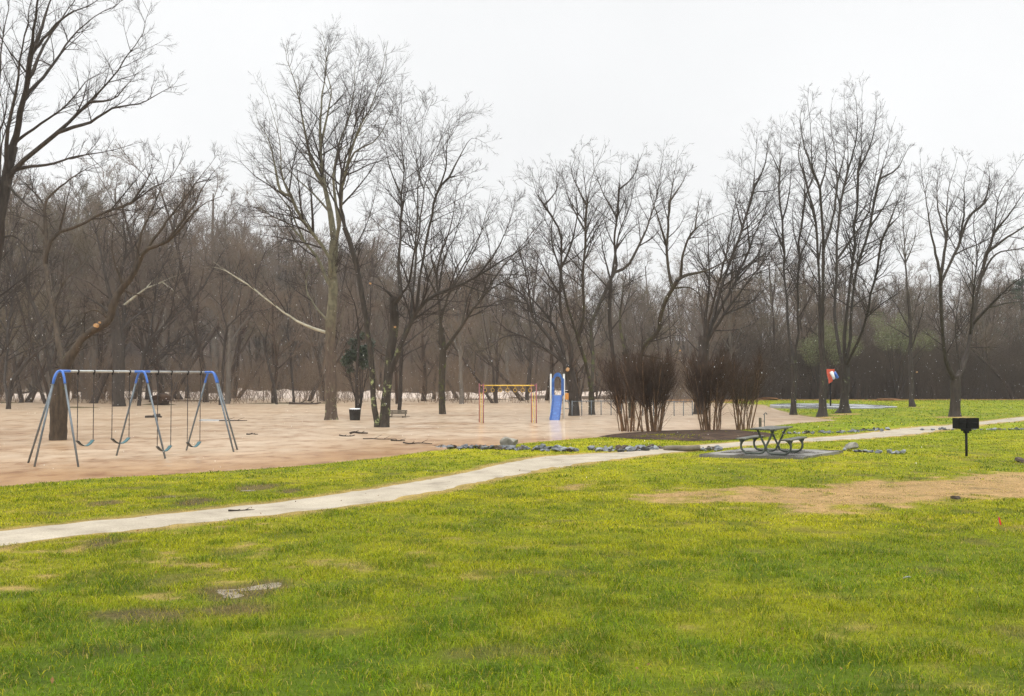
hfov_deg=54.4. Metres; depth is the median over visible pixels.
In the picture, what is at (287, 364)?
woods tree
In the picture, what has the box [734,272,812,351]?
woods tree
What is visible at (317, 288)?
woods tree
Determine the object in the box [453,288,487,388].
woods tree
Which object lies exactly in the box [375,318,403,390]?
woods tree
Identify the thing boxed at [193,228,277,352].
woods tree
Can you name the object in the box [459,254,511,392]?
woods tree
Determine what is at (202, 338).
woods tree
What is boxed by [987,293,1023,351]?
woods tree
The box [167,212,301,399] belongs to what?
woods tree
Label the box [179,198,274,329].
woods tree
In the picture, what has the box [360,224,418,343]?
woods tree
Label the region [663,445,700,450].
timber
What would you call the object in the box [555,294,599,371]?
woods tree
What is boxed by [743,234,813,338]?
woods tree
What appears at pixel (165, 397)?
root mound
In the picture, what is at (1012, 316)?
woods tree
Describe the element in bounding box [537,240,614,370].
woods tree
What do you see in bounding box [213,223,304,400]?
woods tree
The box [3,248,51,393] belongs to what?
woods tree
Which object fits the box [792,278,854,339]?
woods tree
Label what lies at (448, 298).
woods tree
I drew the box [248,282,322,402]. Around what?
woods tree
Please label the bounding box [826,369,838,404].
ball funnel
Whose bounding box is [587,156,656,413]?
slim tree
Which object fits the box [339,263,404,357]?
woods tree
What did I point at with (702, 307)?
woods tree
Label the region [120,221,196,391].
woods tree
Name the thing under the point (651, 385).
red twig shrub
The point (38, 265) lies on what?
woods tree
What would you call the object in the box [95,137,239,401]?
woods tree
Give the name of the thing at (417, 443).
driftwood
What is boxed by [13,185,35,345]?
woods tree
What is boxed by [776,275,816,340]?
woods tree
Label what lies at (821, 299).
vase tree
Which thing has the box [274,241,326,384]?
woods tree
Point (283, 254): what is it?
woods tree
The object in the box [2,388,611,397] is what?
rapids
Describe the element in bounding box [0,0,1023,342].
sky
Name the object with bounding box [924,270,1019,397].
woods tree
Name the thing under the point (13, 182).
woods tree
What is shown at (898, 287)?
woods tree
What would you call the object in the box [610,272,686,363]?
woods tree
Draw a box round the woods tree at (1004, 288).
[990,260,1023,340]
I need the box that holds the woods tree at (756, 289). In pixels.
[710,259,783,340]
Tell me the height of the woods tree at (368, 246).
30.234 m
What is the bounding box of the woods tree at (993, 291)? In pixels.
[979,279,1016,355]
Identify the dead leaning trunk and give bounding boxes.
[4,211,75,387]
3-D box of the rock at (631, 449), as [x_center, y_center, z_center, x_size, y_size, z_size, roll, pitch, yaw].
[3.808,3.252,31.834,0.295,0.161,0.308,-17,-9,-42]
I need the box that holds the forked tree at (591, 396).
[520,136,690,414]
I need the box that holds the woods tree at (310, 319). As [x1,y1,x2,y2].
[267,235,339,400]
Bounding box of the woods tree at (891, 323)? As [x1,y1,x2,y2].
[869,307,903,356]
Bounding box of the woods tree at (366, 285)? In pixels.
[336,236,415,398]
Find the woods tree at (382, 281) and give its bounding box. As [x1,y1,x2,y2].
[338,237,416,389]
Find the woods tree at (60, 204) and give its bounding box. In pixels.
[33,172,114,391]
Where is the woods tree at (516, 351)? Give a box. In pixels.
[485,267,556,389]
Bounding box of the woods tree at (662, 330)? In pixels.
[624,298,676,350]
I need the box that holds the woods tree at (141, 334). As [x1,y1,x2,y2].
[91,213,168,401]
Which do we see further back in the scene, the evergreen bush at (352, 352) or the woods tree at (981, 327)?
the woods tree at (981, 327)
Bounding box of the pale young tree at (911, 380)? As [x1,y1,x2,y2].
[872,175,943,406]
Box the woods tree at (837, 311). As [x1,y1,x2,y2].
[784,284,859,397]
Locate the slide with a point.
(556, 403)
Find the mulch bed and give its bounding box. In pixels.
[599,430,774,440]
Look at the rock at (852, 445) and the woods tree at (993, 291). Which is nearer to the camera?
the rock at (852, 445)
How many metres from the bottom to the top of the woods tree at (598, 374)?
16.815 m
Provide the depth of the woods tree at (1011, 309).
125.16 m
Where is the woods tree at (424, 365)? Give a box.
[381,283,457,400]
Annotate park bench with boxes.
[390,410,408,417]
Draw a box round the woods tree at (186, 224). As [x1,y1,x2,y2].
[130,166,219,358]
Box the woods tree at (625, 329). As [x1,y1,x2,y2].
[607,309,662,365]
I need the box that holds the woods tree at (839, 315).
[815,298,856,357]
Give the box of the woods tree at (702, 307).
[653,254,748,400]
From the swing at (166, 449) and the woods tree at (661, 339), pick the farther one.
the woods tree at (661, 339)
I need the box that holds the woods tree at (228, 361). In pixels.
[194,233,280,403]
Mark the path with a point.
(388, 493)
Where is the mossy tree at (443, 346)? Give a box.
[404,166,553,413]
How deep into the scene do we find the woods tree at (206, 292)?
174.91 m
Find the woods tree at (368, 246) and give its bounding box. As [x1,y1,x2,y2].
[285,213,413,365]
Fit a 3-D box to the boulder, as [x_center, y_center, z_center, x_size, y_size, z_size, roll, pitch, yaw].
[-0.096,3.271,34.171,0.540,0.480,0.518,-1,-2,21]
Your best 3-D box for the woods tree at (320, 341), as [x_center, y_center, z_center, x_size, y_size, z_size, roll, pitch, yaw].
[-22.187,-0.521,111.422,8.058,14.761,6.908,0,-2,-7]
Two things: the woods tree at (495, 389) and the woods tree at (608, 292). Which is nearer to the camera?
the woods tree at (495, 389)
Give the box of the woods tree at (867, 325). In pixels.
[846,307,883,361]
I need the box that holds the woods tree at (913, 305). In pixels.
[866,273,938,398]
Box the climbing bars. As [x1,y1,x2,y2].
[479,384,536,422]
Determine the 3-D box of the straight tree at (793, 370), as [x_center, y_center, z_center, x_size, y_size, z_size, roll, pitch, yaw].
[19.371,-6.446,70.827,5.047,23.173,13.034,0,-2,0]
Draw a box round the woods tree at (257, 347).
[232,257,281,389]
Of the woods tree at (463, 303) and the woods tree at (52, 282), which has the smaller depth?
the woods tree at (52, 282)
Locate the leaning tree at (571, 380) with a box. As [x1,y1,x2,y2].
[464,153,608,415]
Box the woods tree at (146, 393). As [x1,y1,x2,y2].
[128,198,215,399]
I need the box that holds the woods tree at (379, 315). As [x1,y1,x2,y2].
[343,257,401,381]
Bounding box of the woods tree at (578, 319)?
[542,292,614,362]
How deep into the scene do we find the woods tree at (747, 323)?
116.47 m
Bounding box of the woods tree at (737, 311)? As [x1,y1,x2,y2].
[696,270,769,370]
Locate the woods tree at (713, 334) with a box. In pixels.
[693,308,724,361]
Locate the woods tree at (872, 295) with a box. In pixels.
[840,266,902,338]
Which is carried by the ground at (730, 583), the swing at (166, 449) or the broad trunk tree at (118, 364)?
the broad trunk tree at (118, 364)
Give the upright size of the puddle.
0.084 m
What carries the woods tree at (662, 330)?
on the ground at (730, 583)
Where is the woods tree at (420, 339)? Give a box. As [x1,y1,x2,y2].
[402,289,432,379]
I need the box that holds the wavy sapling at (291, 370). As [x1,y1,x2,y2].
[277,256,311,401]
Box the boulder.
[500,437,517,444]
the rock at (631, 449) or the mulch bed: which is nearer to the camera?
the rock at (631, 449)
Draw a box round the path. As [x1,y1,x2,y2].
[0,417,1023,545]
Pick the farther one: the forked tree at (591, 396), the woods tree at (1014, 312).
the woods tree at (1014, 312)
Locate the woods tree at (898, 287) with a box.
[869,262,934,342]
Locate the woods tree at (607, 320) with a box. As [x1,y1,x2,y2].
[589,282,655,384]
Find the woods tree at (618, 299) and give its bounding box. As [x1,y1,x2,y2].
[590,273,657,366]
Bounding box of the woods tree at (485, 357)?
[427,277,524,400]
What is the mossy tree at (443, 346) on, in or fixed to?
on the ground at (730, 583)
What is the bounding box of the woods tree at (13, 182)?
[0,143,83,392]
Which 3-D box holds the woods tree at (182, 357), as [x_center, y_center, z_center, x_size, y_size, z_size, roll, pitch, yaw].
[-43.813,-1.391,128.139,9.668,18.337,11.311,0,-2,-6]
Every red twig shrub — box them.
[590,346,651,431]
[610,345,682,431]
[672,343,746,429]
[725,341,773,429]
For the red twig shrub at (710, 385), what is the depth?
42.82 m
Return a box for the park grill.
[952,418,978,456]
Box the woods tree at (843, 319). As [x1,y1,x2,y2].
[793,293,881,349]
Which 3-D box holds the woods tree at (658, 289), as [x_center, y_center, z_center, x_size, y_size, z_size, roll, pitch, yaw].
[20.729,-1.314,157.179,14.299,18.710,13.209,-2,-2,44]
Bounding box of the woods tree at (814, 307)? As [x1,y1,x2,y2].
[777,288,843,366]
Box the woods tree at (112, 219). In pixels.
[44,187,141,360]
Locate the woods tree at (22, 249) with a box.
[1,165,68,357]
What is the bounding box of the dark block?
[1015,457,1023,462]
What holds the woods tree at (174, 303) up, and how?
on the ground at (730, 583)
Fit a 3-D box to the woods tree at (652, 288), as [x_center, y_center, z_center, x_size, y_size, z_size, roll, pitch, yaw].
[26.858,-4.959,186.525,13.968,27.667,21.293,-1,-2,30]
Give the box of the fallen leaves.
[4,436,1021,682]
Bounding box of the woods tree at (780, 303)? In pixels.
[768,293,800,349]
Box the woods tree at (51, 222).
[0,185,90,352]
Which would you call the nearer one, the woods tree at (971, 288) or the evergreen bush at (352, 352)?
the evergreen bush at (352, 352)
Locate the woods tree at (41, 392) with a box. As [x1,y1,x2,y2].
[0,214,93,403]
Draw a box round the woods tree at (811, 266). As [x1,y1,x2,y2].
[780,243,857,334]
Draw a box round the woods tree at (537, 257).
[489,225,580,352]
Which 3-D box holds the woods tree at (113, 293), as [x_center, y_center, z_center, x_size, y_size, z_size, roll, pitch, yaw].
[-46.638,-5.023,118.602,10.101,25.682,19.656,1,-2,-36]
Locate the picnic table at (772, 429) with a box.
[735,426,806,454]
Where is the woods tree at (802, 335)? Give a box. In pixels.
[767,265,848,398]
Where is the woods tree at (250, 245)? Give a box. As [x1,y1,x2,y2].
[177,217,281,374]
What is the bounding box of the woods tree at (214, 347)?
[149,163,285,390]
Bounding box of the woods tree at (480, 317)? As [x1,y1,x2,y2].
[451,266,518,391]
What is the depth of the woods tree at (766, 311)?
117.19 m
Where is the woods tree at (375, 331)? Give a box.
[327,284,397,379]
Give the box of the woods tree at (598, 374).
[546,296,607,390]
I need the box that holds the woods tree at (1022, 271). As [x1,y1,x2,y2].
[984,242,1023,346]
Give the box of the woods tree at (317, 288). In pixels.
[287,270,354,394]
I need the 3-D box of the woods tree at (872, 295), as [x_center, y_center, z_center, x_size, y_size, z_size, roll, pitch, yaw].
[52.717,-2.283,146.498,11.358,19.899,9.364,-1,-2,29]
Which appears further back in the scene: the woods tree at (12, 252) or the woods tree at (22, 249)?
the woods tree at (22, 249)
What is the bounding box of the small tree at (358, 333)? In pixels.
[327,263,379,407]
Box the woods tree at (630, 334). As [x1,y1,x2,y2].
[599,312,653,390]
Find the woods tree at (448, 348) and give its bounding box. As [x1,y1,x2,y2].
[424,315,483,389]
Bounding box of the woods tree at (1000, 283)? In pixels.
[939,268,1023,351]
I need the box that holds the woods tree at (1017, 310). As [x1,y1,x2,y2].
[1002,292,1023,339]
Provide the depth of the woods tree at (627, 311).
107.33 m
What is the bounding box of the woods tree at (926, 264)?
[910,255,983,357]
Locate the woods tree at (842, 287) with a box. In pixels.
[817,245,886,325]
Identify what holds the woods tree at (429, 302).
on the ground at (730, 583)
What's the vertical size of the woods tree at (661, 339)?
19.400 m
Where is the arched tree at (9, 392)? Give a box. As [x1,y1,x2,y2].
[0,196,99,408]
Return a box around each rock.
[615,445,623,450]
[626,447,635,451]
[641,446,649,450]
[844,442,858,448]
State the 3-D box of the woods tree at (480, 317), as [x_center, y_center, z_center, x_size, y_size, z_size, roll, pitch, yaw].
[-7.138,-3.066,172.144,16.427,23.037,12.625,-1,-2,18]
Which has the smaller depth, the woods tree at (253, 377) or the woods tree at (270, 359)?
the woods tree at (253, 377)
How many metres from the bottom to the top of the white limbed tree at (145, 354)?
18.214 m
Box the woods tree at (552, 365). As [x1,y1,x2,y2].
[501,262,602,399]
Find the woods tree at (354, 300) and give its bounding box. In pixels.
[300,247,381,381]
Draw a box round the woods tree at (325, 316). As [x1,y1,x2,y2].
[285,256,346,356]
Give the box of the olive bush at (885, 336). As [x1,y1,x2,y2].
[869,311,939,398]
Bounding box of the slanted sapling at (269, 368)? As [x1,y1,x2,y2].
[243,279,292,403]
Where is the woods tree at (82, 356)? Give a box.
[42,217,142,398]
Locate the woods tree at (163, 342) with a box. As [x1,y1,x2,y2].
[104,179,215,385]
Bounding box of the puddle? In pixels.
[216,582,281,597]
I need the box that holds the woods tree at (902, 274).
[878,272,954,395]
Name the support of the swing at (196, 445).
hanging from the swing set at (46, 407)
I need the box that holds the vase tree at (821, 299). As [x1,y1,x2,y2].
[772,83,866,416]
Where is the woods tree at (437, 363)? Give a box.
[411,255,496,398]
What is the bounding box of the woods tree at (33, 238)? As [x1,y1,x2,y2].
[12,198,75,332]
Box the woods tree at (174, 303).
[133,222,246,354]
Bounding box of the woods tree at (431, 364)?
[382,299,457,398]
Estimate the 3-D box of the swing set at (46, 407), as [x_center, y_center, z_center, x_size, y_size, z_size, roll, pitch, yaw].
[-11.527,2.257,31.133,2.542,3.121,7.758,-1,-2,29]
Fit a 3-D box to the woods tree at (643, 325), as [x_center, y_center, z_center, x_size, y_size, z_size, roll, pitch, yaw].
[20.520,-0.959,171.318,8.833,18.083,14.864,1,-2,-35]
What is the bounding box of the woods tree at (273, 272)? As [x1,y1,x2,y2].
[237,219,321,389]
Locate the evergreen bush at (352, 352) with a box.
[338,320,375,408]
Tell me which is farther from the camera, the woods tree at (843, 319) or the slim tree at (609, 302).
the woods tree at (843, 319)
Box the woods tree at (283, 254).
[231,198,323,382]
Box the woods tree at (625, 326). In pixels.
[597,292,644,360]
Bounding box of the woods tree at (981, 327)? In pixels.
[957,308,1001,353]
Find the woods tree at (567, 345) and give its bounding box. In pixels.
[539,294,609,400]
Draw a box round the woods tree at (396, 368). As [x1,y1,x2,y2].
[340,271,438,403]
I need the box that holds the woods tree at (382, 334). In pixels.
[357,252,424,390]
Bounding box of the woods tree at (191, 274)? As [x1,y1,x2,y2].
[132,213,237,385]
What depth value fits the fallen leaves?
12.91 m
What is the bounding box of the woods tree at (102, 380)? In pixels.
[83,214,188,402]
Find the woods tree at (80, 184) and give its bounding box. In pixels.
[29,173,150,390]
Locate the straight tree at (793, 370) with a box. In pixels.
[748,115,830,414]
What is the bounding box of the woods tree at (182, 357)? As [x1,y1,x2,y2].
[142,272,202,397]
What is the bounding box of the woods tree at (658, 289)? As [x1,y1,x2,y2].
[588,281,678,391]
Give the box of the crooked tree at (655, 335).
[595,142,749,417]
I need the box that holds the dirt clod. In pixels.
[950,496,960,498]
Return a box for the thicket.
[710,320,1023,399]
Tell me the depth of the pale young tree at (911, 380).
79.42 m
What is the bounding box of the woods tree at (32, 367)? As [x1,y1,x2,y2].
[10,212,65,391]
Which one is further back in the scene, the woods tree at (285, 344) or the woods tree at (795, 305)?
the woods tree at (285, 344)
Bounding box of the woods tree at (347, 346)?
[305,285,381,400]
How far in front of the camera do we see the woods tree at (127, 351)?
199.35 m
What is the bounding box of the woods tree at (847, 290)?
[826,265,897,338]
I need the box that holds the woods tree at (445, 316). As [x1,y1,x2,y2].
[407,255,507,384]
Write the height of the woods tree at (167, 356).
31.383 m
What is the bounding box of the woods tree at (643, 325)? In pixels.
[614,300,667,349]
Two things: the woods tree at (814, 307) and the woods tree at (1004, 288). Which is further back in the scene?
the woods tree at (1004, 288)
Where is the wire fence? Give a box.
[572,400,692,415]
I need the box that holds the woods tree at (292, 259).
[236,208,354,390]
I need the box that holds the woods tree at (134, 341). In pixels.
[37,216,183,399]
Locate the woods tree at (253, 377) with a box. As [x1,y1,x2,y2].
[205,248,324,397]
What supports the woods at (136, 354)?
on the ground at (730, 583)
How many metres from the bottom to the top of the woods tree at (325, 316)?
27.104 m
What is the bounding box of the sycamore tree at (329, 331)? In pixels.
[193,15,415,419]
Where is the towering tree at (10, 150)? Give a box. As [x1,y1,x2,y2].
[0,0,187,357]
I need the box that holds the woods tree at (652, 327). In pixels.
[618,289,672,363]
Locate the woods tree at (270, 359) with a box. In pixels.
[198,240,311,363]
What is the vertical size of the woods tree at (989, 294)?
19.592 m
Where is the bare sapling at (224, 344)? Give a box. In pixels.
[193,252,274,404]
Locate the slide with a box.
[550,373,569,419]
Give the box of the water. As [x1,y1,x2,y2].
[0,389,834,485]
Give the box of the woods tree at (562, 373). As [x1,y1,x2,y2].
[535,312,589,400]
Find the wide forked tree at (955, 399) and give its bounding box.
[907,145,1023,416]
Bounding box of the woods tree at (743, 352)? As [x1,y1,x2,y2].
[723,307,769,397]
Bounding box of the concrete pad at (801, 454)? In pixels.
[699,448,842,458]
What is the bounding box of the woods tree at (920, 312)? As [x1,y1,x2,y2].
[892,297,933,356]
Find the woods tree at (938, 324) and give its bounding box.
[917,296,963,355]
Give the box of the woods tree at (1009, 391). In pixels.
[923,284,1016,398]
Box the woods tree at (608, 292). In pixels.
[590,250,646,370]
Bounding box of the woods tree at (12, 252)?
[0,186,77,346]
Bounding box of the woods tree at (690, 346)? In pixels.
[666,292,716,387]
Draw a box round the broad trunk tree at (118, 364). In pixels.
[69,186,173,406]
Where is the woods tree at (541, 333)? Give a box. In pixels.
[520,292,559,387]
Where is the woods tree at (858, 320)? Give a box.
[847,309,892,352]
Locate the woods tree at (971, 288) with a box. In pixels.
[924,244,1023,394]
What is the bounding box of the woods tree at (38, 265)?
[0,195,103,396]
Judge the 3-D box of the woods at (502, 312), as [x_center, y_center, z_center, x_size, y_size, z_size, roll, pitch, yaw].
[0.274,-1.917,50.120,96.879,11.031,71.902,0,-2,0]
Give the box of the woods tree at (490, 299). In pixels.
[465,253,509,367]
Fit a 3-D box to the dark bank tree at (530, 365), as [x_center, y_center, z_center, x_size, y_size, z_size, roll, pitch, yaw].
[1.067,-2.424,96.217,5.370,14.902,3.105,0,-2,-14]
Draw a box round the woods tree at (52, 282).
[13,201,106,398]
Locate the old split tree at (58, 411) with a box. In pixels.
[0,134,231,440]
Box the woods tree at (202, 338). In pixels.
[164,229,288,390]
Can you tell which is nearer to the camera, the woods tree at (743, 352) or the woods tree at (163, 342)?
the woods tree at (743, 352)
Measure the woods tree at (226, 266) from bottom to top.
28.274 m
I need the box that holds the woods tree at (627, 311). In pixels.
[588,250,663,396]
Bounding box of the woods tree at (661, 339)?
[633,297,681,361]
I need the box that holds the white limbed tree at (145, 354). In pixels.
[133,219,239,405]
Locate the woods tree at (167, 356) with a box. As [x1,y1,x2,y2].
[139,224,209,390]
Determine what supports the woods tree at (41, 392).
on the ground at (730, 583)
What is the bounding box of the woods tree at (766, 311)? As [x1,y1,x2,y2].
[741,278,809,345]
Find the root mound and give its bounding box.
[149,393,170,404]
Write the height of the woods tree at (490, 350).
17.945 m
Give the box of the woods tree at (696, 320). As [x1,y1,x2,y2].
[674,285,755,363]
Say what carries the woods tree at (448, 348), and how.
on the ground at (730, 583)
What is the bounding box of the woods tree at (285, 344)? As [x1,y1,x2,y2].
[219,262,327,390]
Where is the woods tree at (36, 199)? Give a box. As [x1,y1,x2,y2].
[12,188,51,217]
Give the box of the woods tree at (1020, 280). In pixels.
[988,261,1023,315]
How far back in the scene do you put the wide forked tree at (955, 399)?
59.70 m
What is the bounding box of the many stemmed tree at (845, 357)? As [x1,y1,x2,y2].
[805,73,931,412]
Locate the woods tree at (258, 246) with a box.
[233,225,303,358]
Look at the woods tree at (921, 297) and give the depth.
156.50 m
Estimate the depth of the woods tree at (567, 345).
103.87 m
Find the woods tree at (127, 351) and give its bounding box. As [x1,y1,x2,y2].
[125,259,184,355]
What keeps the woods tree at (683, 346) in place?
on the ground at (730, 583)
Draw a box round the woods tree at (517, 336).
[496,301,534,375]
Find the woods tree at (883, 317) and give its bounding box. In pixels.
[870,296,910,347]
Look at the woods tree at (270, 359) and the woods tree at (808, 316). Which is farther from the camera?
the woods tree at (270, 359)
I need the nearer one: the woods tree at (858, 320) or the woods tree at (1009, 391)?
the woods tree at (1009, 391)
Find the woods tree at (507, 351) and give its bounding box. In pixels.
[473,270,548,390]
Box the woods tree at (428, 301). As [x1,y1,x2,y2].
[413,266,474,375]
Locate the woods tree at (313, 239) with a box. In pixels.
[241,212,381,387]
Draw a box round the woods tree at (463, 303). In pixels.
[426,256,512,390]
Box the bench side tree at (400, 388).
[378,264,459,409]
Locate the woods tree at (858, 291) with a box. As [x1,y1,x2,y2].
[844,277,900,382]
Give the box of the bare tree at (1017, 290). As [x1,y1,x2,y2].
[993,278,1023,343]
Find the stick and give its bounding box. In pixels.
[228,507,254,510]
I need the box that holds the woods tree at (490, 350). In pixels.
[457,298,510,389]
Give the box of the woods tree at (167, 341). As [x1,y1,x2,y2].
[130,247,232,398]
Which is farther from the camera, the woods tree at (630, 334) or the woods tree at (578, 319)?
the woods tree at (630, 334)
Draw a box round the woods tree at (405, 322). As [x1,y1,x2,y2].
[378,279,420,390]
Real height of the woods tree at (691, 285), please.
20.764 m
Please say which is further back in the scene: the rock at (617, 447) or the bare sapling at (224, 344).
the bare sapling at (224, 344)
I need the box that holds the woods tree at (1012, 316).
[998,305,1023,372]
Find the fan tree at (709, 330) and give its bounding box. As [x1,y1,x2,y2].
[658,114,803,413]
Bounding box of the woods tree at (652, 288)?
[618,249,691,346]
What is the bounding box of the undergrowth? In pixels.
[0,330,741,403]
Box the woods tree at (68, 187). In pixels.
[13,168,104,390]
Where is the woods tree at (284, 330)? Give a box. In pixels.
[261,271,327,374]
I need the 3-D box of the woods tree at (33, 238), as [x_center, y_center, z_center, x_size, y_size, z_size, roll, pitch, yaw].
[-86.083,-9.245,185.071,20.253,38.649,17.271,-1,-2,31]
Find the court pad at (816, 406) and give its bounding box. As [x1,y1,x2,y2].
[770,403,896,408]
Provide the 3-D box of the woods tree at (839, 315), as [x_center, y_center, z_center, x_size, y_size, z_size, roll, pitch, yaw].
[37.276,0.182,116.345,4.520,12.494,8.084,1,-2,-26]
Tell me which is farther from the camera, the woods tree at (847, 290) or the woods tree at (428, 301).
the woods tree at (428, 301)
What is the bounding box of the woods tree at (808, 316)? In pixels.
[758,291,841,353]
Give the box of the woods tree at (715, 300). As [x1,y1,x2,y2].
[697,275,743,346]
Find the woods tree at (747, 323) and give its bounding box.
[712,276,780,357]
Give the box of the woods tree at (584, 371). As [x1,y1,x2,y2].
[550,284,613,399]
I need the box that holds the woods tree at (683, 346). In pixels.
[651,257,712,369]
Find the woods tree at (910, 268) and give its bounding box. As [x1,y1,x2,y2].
[872,263,956,395]
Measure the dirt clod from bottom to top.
0.073 m
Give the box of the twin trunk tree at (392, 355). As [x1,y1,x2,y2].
[301,38,554,426]
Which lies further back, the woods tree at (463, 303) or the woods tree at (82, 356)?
the woods tree at (463, 303)
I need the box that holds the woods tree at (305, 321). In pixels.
[276,258,325,371]
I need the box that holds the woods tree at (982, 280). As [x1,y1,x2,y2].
[953,256,1006,332]
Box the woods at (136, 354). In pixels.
[10,230,979,390]
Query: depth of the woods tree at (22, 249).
159.65 m
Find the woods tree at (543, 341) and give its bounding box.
[471,302,548,387]
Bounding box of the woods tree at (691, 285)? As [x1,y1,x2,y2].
[619,275,699,384]
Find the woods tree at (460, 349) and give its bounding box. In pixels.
[420,265,495,403]
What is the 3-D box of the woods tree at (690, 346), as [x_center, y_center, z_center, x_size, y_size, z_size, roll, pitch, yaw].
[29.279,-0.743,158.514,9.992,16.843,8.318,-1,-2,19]
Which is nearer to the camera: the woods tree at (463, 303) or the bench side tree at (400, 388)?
the bench side tree at (400, 388)
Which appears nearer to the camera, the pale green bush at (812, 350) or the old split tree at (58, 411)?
the old split tree at (58, 411)
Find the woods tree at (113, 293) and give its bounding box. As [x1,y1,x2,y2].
[69,203,180,398]
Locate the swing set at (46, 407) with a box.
[27,370,237,466]
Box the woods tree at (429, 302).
[400,256,456,380]
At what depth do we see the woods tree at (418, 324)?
192.17 m
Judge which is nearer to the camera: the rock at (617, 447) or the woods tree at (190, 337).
the rock at (617, 447)
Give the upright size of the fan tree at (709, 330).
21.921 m
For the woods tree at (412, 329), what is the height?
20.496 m
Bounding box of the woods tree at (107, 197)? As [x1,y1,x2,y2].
[1,170,124,374]
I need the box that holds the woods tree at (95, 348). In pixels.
[34,198,181,399]
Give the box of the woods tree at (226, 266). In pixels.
[179,186,292,397]
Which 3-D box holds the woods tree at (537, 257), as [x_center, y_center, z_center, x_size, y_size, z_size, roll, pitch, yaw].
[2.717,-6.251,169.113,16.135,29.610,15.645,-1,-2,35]
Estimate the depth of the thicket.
107.28 m
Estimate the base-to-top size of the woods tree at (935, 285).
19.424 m
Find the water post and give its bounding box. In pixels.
[759,412,766,426]
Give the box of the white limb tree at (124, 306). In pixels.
[119,257,190,358]
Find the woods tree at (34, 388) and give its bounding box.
[0,200,138,402]
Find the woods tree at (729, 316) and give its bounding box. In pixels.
[684,265,762,361]
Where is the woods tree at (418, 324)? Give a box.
[382,262,443,388]
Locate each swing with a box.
[76,370,95,445]
[110,370,130,443]
[156,370,172,451]
[186,371,201,446]
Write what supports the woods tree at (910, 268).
on the ground at (730, 583)
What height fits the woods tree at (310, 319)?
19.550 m
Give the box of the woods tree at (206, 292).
[167,232,230,352]
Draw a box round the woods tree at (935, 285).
[898,269,958,345]
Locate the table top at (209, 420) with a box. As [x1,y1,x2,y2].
[199,419,219,420]
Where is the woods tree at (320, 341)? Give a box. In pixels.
[279,280,346,400]
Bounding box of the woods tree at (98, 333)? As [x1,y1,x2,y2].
[60,197,165,399]
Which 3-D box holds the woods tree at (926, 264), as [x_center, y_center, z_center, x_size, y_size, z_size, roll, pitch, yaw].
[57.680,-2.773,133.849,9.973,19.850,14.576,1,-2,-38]
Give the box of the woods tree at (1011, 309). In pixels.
[997,290,1022,339]
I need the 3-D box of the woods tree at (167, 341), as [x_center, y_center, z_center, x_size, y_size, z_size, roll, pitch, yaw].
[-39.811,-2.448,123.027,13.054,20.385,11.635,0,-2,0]
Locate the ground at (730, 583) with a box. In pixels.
[0,283,1023,695]
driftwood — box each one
[145,415,161,417]
[289,400,320,403]
[349,430,367,433]
[403,440,431,443]
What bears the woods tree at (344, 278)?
on the ground at (730, 583)
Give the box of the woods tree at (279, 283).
[258,237,314,389]
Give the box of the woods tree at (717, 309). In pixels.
[703,288,767,360]
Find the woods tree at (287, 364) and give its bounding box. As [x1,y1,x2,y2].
[256,258,325,389]
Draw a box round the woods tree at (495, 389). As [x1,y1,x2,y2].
[428,280,518,402]
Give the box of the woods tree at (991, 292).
[949,274,1023,341]
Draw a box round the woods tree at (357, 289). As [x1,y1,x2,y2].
[315,246,393,383]
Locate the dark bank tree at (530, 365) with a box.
[505,247,552,399]
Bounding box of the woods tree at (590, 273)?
[536,251,612,373]
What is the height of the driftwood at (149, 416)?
0.265 m
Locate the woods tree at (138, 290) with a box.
[30,148,217,393]
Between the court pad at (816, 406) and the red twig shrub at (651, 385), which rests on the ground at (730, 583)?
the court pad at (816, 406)
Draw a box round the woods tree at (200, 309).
[169,229,271,374]
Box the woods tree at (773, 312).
[694,262,789,394]
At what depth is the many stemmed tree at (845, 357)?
66.95 m
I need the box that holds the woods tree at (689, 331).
[677,285,713,366]
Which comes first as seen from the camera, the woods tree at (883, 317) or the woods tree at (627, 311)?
the woods tree at (627, 311)
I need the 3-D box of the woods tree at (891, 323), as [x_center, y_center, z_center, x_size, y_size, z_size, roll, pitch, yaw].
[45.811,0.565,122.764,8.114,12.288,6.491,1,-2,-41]
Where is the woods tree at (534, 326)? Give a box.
[504,283,551,371]
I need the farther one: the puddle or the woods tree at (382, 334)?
the woods tree at (382, 334)
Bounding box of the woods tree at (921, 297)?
[890,279,939,336]
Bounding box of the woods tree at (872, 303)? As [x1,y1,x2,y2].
[840,287,886,346]
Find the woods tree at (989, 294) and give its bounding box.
[950,267,1020,343]
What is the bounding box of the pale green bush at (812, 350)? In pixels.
[797,320,862,394]
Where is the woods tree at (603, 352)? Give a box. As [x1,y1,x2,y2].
[580,303,623,398]
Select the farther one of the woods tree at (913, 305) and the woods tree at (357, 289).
the woods tree at (357, 289)
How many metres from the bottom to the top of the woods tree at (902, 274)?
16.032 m
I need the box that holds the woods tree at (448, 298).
[402,266,499,390]
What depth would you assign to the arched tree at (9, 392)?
82.67 m
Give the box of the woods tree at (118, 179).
[52,158,219,397]
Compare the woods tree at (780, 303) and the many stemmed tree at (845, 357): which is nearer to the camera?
the many stemmed tree at (845, 357)
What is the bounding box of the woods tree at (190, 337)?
[161,263,207,363]
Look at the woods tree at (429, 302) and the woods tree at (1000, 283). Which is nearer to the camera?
the woods tree at (1000, 283)
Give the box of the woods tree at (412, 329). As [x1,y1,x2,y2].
[390,286,457,369]
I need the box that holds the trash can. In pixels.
[349,408,360,419]

